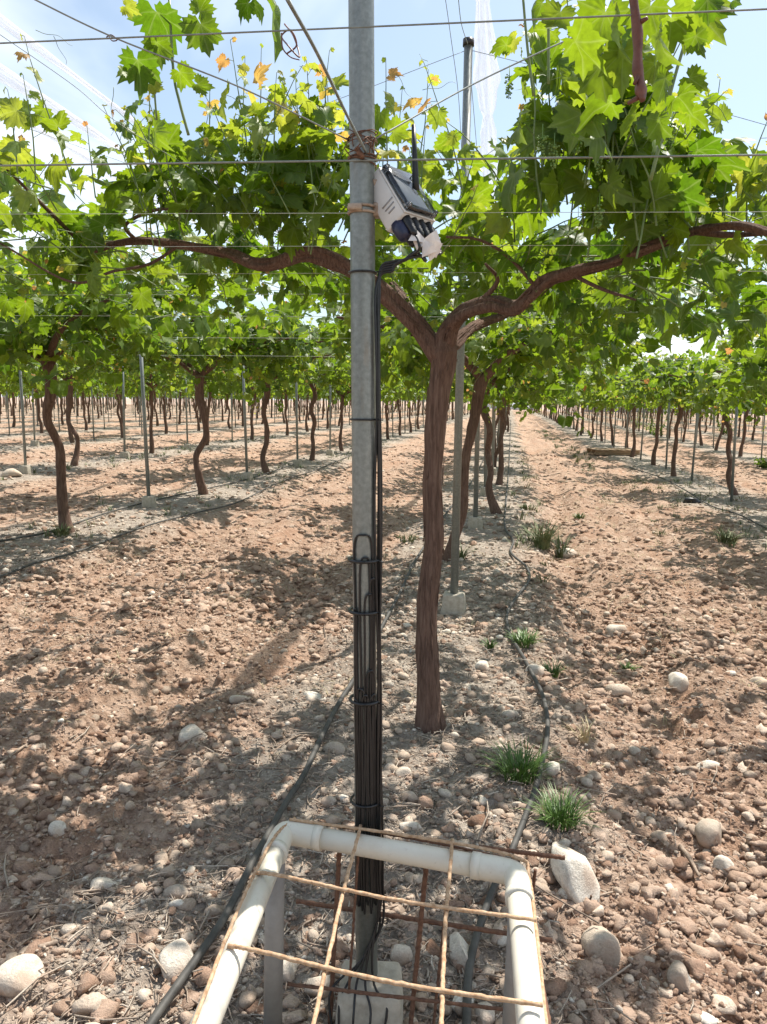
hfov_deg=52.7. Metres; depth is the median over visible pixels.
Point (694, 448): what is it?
trellis post
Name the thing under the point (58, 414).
trellis post
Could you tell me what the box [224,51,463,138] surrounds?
trellis wire
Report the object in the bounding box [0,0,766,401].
sky
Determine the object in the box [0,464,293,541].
drip hose
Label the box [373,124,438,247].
sensor box
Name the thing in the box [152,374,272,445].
grapevine
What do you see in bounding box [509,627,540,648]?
grass tuft
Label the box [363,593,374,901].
coiled cable
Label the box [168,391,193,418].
grapevine
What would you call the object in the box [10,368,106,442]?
grapevine
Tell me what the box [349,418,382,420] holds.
cable tie
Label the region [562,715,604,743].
weed tuft
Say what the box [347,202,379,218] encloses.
pole clamp
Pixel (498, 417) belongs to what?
grapevine
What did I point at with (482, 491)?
trellis post
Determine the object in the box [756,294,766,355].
grapevine
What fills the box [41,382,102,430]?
grapevine
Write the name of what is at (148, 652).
dead branch
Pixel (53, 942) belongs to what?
dead branch
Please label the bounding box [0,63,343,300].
folded net
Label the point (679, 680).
stone
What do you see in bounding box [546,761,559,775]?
stone
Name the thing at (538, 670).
stone
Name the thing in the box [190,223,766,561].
grapevine
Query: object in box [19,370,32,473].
trellis post
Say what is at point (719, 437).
grapevine
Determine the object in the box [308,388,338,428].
grapevine
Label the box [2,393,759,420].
distant vineyard
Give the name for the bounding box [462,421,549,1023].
drip hose
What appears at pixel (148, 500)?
trellis post
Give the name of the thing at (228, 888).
dry litter
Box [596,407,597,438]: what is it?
trellis post
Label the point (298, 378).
grapevine
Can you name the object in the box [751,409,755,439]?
grapevine
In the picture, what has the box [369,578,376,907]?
coiled cable
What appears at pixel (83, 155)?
folded net
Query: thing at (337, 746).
stone
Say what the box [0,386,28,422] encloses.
grapevine
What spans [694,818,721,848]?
stone
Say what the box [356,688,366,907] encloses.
coiled cable
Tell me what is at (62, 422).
grapevine
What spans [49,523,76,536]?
weed tuft
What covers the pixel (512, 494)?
weeds
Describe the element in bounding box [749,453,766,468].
bush
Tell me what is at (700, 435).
grapevine
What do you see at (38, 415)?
grapevine
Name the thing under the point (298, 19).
trellis wire
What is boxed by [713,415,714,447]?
trellis post
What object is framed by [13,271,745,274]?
trellis wire
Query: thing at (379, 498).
sensor cable
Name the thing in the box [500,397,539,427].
grapevine
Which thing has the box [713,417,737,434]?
bush
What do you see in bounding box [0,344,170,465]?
grapevine
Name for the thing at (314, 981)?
stone
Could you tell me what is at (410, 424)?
grapevine
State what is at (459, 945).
stone
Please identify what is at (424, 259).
sensor cable
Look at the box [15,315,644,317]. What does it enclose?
trellis wire
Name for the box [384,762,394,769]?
stone
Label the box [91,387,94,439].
trellis post
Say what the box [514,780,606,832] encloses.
grass tuft
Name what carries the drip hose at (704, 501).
on the ground
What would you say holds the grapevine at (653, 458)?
on the ground
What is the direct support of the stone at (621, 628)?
on the ground
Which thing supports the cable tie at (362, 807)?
attached to the sensor pole
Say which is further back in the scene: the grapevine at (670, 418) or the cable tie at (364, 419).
the grapevine at (670, 418)
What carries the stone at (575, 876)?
on the ground
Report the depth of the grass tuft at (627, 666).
5.16 m
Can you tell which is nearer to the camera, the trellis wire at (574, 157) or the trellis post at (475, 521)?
the trellis wire at (574, 157)
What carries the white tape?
attached to the sensor box
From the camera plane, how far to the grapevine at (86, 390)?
25.48 m
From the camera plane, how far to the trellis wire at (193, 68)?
1.62 m
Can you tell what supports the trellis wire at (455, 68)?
attached to the trellis post at (454, 600)
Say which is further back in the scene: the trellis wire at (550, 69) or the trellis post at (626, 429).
the trellis post at (626, 429)
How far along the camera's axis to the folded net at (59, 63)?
6.74 m
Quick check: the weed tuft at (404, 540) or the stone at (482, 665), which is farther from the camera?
the weed tuft at (404, 540)
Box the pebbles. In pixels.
[0,441,766,1023]
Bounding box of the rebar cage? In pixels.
[191,817,564,1023]
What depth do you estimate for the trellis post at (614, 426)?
28.94 m
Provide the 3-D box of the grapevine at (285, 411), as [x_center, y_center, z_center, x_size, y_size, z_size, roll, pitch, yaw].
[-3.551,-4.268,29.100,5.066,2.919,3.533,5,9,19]
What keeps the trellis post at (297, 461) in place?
on the ground
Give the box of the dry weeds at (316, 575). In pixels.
[20,475,766,771]
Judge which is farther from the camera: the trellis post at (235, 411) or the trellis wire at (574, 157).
the trellis post at (235, 411)
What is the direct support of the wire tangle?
attached to the sensor pole
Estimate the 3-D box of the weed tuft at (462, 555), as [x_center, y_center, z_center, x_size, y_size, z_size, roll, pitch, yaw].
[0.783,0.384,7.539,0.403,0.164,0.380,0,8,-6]
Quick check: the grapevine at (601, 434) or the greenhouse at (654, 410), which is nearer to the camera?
the grapevine at (601, 434)
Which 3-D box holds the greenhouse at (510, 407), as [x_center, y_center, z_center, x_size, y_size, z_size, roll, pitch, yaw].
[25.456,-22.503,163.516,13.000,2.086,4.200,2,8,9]
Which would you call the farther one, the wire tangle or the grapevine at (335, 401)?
the grapevine at (335, 401)
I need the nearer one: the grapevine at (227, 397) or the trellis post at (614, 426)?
the trellis post at (614, 426)
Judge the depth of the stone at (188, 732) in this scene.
3.50 m
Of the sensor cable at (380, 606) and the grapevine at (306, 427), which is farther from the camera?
the grapevine at (306, 427)
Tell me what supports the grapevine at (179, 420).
on the ground
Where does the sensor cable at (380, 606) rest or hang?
attached to the sensor pole
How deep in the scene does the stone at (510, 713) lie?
3.82 m
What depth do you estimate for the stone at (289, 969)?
2.06 m
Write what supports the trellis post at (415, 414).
on the ground
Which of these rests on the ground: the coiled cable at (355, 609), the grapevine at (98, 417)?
the grapevine at (98, 417)
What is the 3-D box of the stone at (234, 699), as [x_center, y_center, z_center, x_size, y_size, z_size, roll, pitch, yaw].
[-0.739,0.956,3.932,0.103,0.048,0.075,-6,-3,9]
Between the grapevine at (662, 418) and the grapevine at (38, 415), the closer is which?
the grapevine at (38, 415)
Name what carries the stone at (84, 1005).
on the ground
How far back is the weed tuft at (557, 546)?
8.69 m
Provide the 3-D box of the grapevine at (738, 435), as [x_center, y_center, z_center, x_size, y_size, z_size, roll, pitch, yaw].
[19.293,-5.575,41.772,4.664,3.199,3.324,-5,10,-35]
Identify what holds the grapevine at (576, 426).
on the ground
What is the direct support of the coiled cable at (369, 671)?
hanging from the cable tie at (351, 696)
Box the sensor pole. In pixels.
[335,0,403,1023]
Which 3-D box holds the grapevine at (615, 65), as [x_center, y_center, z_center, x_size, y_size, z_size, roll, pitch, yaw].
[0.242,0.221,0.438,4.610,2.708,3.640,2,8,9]
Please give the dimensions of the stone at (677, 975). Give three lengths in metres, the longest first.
0.092 x 0.085 x 0.065 m
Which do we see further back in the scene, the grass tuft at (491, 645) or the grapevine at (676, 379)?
the grapevine at (676, 379)
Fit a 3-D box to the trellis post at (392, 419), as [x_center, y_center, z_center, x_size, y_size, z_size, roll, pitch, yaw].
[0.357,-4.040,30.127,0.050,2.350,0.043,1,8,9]
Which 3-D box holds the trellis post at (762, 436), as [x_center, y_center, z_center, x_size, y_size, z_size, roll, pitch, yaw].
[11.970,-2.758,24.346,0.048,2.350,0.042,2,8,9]
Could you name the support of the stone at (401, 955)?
on the ground
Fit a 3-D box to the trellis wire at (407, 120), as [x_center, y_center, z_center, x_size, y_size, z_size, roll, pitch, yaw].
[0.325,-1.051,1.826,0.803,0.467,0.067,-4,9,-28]
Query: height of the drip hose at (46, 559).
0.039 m
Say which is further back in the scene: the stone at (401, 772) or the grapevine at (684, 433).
the grapevine at (684, 433)
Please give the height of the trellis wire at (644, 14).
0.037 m
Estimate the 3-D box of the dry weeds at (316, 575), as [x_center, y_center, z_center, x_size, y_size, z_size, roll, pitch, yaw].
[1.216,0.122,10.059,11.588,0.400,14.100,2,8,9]
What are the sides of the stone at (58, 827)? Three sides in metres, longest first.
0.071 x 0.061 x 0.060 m
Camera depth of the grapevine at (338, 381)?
18.06 m
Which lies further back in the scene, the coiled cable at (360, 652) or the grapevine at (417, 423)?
the grapevine at (417, 423)
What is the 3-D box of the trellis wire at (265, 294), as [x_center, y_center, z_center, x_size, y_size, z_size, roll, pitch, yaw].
[-0.167,-1.199,4.258,5.994,0.051,0.002,2,8,9]
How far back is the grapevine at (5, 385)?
18.90 m
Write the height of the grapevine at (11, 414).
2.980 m
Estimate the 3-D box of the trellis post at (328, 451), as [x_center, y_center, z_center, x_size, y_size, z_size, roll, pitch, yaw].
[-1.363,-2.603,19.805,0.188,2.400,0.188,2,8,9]
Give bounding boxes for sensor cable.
[328,254,427,1023]
[337,234,420,1023]
[352,250,426,1023]
[364,248,441,1023]
[371,236,423,1023]
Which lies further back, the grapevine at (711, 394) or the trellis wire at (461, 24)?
the grapevine at (711, 394)
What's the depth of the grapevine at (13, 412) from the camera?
33.16 m
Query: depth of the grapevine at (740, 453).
25.89 m
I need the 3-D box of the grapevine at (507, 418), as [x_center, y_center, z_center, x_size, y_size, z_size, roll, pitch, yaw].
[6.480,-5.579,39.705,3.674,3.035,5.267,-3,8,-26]
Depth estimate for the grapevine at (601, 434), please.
33.23 m
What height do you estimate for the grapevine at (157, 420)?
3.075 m
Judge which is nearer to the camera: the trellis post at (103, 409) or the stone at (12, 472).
the stone at (12, 472)
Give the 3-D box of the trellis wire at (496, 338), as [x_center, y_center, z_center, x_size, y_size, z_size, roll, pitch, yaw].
[-0.995,-1.641,7.300,11.561,0.065,0.003,2,8,9]
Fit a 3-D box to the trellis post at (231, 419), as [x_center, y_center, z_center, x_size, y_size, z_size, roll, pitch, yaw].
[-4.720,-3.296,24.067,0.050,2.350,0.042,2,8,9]
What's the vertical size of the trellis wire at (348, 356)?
0.102 m
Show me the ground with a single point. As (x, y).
(526, 437)
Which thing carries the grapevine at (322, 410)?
on the ground
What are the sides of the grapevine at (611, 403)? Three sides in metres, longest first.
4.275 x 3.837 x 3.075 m
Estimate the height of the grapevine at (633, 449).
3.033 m
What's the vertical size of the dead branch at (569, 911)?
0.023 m
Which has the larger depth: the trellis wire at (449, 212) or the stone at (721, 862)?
the stone at (721, 862)
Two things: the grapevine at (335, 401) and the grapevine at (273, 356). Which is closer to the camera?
the grapevine at (273, 356)
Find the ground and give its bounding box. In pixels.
[0,397,766,1023]
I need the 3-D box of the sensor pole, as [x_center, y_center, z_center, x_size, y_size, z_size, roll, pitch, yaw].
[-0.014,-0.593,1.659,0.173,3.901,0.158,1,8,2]
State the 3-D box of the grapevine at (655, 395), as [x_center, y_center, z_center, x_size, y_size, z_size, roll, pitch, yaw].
[6.526,-2.213,17.631,4.663,2.943,3.890,3,8,13]
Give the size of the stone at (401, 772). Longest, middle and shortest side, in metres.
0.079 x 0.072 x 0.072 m
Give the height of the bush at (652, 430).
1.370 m
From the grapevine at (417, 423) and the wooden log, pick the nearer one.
the wooden log
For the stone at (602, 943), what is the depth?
2.25 m
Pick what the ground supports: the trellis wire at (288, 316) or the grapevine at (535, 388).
the grapevine at (535, 388)
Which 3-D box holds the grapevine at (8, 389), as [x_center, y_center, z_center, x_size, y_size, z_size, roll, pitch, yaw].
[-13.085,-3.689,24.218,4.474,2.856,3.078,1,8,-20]
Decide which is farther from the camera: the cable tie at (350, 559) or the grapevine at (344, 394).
the grapevine at (344, 394)
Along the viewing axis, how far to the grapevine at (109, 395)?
41.83 m
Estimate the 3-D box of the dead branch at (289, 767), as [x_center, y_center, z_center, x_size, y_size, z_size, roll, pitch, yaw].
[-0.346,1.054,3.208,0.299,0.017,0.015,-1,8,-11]
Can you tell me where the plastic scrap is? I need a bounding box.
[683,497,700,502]
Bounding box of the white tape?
[408,230,442,260]
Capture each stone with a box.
[0,468,22,476]
[0,954,44,996]
[48,820,65,835]
[70,992,100,1015]
[90,877,117,894]
[159,938,192,982]
[163,884,188,898]
[178,724,207,742]
[229,695,246,703]
[283,955,296,983]
[304,691,325,701]
[304,975,329,998]
[322,741,345,754]
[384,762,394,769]
[390,944,412,965]
[395,767,411,777]
[399,821,423,830]
[449,931,469,970]
[475,660,488,670]
[501,709,518,716]
[525,664,544,677]
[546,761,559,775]
[550,841,599,903]
[555,548,576,558]
[581,925,620,967]
[592,905,603,916]
[605,624,626,632]
[605,684,631,697]
[667,960,689,992]
[668,672,688,691]
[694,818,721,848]
[696,760,720,769]
[713,855,733,877]
[749,676,766,689]
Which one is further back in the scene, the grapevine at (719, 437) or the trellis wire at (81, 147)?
the grapevine at (719, 437)
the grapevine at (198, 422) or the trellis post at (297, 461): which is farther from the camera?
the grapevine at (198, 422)
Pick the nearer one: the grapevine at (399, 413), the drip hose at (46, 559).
the drip hose at (46, 559)
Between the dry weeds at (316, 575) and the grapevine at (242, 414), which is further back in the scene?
the grapevine at (242, 414)
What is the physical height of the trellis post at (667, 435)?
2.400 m
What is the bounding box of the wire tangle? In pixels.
[344,129,377,167]
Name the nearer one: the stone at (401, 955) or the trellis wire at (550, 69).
the stone at (401, 955)
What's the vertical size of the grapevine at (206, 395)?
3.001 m
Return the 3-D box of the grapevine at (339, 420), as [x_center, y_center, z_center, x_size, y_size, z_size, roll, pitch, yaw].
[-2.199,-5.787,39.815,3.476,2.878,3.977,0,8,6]
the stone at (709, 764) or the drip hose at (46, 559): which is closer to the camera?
the stone at (709, 764)
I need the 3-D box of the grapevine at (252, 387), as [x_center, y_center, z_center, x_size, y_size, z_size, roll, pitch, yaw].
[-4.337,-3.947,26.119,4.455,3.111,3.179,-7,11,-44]
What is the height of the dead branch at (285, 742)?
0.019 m
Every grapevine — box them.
[0,0,766,733]
[0,134,134,311]
[0,235,302,532]
[0,338,74,384]
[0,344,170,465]
[0,369,69,390]
[0,383,30,393]
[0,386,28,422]
[3,392,12,415]
[4,383,39,426]
[4,383,43,432]
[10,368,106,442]
[33,388,90,424]
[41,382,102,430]
[61,290,350,494]
[68,377,165,437]
[74,388,107,422]
[77,392,81,415]
[79,383,147,423]
[80,354,220,452]
[92,387,155,413]
[92,391,102,415]
[97,393,106,418]
[103,378,210,433]
[106,0,741,166]
[120,382,184,425]
[126,390,166,419]
[148,383,223,430]
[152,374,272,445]
[158,389,194,423]
[159,313,350,473]
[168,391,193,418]
[180,389,271,428]
[187,379,285,439]
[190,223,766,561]
[205,393,233,420]
[223,393,248,419]
[224,390,274,423]
[225,395,243,425]
[238,324,382,460]
[245,383,328,435]
[258,391,294,422]
[278,395,300,421]
[282,364,417,450]
[291,388,341,431]
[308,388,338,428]
[321,399,324,419]
[326,360,418,407]
[337,403,340,426]
[346,316,649,513]
[381,383,426,435]
[383,382,428,438]
[384,389,426,432]
[390,341,635,484]
[407,391,422,428]
[424,394,565,449]
[453,375,590,467]
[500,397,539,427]
[506,403,516,431]
[542,399,569,415]
[550,384,608,437]
[557,384,609,440]
[559,397,580,430]
[560,383,600,434]
[561,392,624,445]
[571,367,673,456]
[577,346,722,464]
[587,366,657,447]
[588,355,723,475]
[620,343,766,494]
[638,407,641,431]
[639,320,766,419]
[649,405,675,438]
[650,403,686,436]
[660,404,711,441]
[663,402,710,445]
[672,405,723,449]
[677,334,766,430]
[704,408,731,432]
[709,410,748,456]
[737,412,742,436]
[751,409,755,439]
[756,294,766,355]
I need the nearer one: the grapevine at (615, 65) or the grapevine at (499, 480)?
the grapevine at (615, 65)
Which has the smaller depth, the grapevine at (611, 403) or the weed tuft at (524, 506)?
the weed tuft at (524, 506)
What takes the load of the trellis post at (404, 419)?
on the ground
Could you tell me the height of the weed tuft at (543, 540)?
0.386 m
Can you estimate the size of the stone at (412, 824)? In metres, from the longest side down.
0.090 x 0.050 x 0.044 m
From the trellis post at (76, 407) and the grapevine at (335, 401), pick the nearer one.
the grapevine at (335, 401)
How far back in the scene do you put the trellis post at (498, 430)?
23.48 m
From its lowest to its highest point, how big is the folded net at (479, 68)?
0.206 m
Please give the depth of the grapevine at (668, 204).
3.20 m
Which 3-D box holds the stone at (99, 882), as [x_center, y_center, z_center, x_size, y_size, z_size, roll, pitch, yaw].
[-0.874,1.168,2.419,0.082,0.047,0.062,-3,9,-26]
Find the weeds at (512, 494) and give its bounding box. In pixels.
[0,429,765,582]
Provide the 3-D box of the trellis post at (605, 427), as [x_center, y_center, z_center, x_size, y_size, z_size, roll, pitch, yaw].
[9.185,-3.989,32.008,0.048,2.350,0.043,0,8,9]
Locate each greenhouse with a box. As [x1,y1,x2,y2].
[488,403,533,409]
[585,405,750,413]
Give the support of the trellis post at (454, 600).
on the ground
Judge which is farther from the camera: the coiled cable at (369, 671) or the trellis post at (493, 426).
the trellis post at (493, 426)
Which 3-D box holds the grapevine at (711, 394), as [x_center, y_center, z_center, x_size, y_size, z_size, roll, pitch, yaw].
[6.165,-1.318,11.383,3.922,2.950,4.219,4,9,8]
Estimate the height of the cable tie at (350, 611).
0.007 m
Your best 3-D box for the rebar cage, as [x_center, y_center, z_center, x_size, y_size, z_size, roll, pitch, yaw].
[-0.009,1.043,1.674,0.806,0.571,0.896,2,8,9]
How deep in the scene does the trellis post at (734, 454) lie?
13.26 m
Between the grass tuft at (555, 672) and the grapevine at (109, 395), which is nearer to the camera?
the grass tuft at (555, 672)
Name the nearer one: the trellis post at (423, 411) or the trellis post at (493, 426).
the trellis post at (493, 426)
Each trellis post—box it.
[6,382,9,434]
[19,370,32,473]
[30,376,39,445]
[57,396,59,431]
[75,392,77,423]
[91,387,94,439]
[101,383,104,428]
[119,366,129,458]
[138,394,139,426]
[139,354,156,507]
[140,397,142,436]
[176,390,177,432]
[183,370,191,449]
[231,393,232,441]
[234,393,235,427]
[241,367,253,480]
[293,382,301,466]
[318,399,318,429]
[326,386,333,455]
[392,402,392,436]
[404,400,405,433]
[415,396,415,430]
[423,396,423,427]
[440,37,473,615]
[468,366,482,529]
[480,326,487,495]
[491,404,496,474]
[497,419,499,445]
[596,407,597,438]
[604,406,605,442]
[613,404,616,446]
[625,409,628,447]
[640,395,645,459]
[665,402,670,468]
[691,400,699,480]
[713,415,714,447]
[730,397,738,501]
[760,414,765,458]
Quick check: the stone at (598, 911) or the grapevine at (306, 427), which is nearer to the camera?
the stone at (598, 911)
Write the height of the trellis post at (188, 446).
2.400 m
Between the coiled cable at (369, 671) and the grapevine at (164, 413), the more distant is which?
the grapevine at (164, 413)
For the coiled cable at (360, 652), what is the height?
0.872 m
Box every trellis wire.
[0,8,766,43]
[0,154,766,166]
[1,35,302,245]
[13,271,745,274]
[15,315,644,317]
[30,129,213,193]
[35,0,346,139]
[60,337,760,339]
[135,211,766,213]
[146,245,605,246]
[152,293,583,294]
[180,355,733,359]
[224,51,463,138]
[285,0,366,153]
[376,0,653,138]
[445,0,461,148]
[458,0,467,44]
[472,93,478,170]
[475,51,766,125]
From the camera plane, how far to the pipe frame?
1.70 m
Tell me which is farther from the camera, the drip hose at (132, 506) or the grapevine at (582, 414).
the grapevine at (582, 414)
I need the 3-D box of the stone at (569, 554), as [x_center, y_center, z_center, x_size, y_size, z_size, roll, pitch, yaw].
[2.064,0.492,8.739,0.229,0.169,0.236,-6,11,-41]
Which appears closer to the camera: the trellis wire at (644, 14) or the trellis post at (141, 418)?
the trellis wire at (644, 14)
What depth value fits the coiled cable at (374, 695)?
1.82 m
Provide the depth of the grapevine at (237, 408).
48.81 m
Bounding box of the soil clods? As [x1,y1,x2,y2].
[0,432,766,1023]
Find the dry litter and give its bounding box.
[0,458,766,1023]
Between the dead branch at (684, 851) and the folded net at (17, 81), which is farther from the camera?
the folded net at (17, 81)
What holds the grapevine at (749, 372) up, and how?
on the ground
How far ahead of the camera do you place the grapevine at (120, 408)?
33.75 m
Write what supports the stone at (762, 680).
on the ground
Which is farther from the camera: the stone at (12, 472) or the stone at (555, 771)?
the stone at (12, 472)
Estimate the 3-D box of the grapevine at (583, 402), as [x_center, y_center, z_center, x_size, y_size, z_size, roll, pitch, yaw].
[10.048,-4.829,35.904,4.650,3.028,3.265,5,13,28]
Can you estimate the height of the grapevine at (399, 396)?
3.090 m
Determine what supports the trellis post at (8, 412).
on the ground
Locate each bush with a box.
[635,417,673,435]
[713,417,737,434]
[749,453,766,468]
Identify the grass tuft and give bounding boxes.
[471,731,565,786]
[480,637,498,648]
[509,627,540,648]
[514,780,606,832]
[534,658,571,677]
[570,511,584,518]
[617,661,640,669]
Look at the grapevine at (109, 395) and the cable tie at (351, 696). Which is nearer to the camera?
the cable tie at (351, 696)
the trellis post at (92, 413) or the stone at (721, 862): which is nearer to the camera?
the stone at (721, 862)
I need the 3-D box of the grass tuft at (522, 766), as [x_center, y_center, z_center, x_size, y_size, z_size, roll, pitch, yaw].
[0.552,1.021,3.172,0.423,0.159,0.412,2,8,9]
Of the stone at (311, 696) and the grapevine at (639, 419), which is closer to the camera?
the stone at (311, 696)
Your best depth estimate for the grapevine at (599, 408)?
29.98 m
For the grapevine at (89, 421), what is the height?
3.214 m
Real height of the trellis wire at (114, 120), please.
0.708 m
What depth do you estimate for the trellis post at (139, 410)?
35.46 m
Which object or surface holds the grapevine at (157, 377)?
on the ground
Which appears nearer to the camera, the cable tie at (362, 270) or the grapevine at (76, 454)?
the cable tie at (362, 270)
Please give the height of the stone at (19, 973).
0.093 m
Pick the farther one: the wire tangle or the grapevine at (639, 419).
the grapevine at (639, 419)
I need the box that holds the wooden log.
[586,448,639,454]
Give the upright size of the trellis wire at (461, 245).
0.061 m
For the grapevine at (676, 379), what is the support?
on the ground
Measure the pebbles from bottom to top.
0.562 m
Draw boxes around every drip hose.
[0,455,350,577]
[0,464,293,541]
[145,458,483,1023]
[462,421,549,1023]
[629,467,766,528]
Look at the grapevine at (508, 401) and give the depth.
18.13 m
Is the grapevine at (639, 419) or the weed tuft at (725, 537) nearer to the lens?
the weed tuft at (725, 537)
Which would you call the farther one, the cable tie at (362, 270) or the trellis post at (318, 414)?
the trellis post at (318, 414)
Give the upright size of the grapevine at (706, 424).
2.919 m
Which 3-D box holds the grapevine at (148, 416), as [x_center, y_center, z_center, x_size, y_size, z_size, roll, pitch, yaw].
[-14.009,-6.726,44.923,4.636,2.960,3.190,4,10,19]
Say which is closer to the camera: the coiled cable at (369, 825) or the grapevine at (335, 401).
the coiled cable at (369, 825)
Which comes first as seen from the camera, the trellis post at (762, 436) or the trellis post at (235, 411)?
the trellis post at (762, 436)
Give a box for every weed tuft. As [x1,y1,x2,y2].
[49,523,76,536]
[398,532,421,542]
[459,543,480,559]
[504,514,572,549]
[515,503,536,510]
[548,533,597,558]
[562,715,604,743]
[709,528,748,543]
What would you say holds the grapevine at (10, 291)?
on the ground
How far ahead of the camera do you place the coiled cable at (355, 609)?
1.79 m
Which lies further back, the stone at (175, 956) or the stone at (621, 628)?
the stone at (621, 628)
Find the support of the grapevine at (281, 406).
on the ground
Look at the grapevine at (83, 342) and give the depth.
7.24 m
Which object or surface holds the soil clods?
on the ground
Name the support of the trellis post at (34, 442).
on the ground
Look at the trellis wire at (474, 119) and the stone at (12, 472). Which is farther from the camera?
the stone at (12, 472)
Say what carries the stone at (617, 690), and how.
on the ground
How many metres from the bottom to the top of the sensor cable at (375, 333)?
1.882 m
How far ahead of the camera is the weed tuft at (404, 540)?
8.38 m
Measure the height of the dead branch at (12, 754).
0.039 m
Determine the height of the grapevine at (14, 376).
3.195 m
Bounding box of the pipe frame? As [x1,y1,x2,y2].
[190,821,545,1023]
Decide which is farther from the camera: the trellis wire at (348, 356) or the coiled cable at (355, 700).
the trellis wire at (348, 356)
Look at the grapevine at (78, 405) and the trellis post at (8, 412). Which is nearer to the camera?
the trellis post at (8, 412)
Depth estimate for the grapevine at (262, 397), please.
40.49 m
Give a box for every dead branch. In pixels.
[0,734,47,763]
[38,926,78,947]
[134,644,161,659]
[263,763,329,768]
[271,734,323,751]
[565,891,612,914]
[678,844,700,877]
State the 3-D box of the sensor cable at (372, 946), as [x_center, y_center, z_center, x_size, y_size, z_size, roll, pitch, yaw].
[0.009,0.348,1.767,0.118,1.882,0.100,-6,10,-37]
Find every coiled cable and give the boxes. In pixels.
[353,534,373,861]
[354,608,360,906]
[354,699,360,890]
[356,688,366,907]
[358,557,372,910]
[361,694,371,914]
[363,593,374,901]
[366,670,375,905]
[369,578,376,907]
[369,693,376,901]
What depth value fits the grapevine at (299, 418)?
46.48 m
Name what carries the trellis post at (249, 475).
on the ground
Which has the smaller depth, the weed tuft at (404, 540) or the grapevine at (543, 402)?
the weed tuft at (404, 540)
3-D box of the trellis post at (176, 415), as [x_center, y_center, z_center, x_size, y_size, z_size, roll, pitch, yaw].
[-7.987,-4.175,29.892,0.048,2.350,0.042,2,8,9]
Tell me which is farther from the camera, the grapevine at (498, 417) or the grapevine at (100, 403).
the grapevine at (100, 403)
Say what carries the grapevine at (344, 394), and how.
on the ground
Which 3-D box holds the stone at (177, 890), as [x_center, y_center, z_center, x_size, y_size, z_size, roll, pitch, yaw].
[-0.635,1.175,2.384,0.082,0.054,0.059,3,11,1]
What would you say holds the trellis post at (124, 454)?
on the ground
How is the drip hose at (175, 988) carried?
on the ground
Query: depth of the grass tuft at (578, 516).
11.23 m
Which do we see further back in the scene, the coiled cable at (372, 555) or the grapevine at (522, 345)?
the grapevine at (522, 345)
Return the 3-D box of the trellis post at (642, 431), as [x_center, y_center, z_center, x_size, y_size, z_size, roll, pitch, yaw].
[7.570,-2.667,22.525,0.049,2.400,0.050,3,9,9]
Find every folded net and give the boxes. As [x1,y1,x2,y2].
[0,14,277,233]
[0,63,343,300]
[32,126,231,243]
[473,0,500,202]
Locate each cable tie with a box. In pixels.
[347,555,383,563]
[348,269,382,274]
[348,606,383,615]
[348,693,383,706]
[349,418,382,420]
[350,794,383,808]

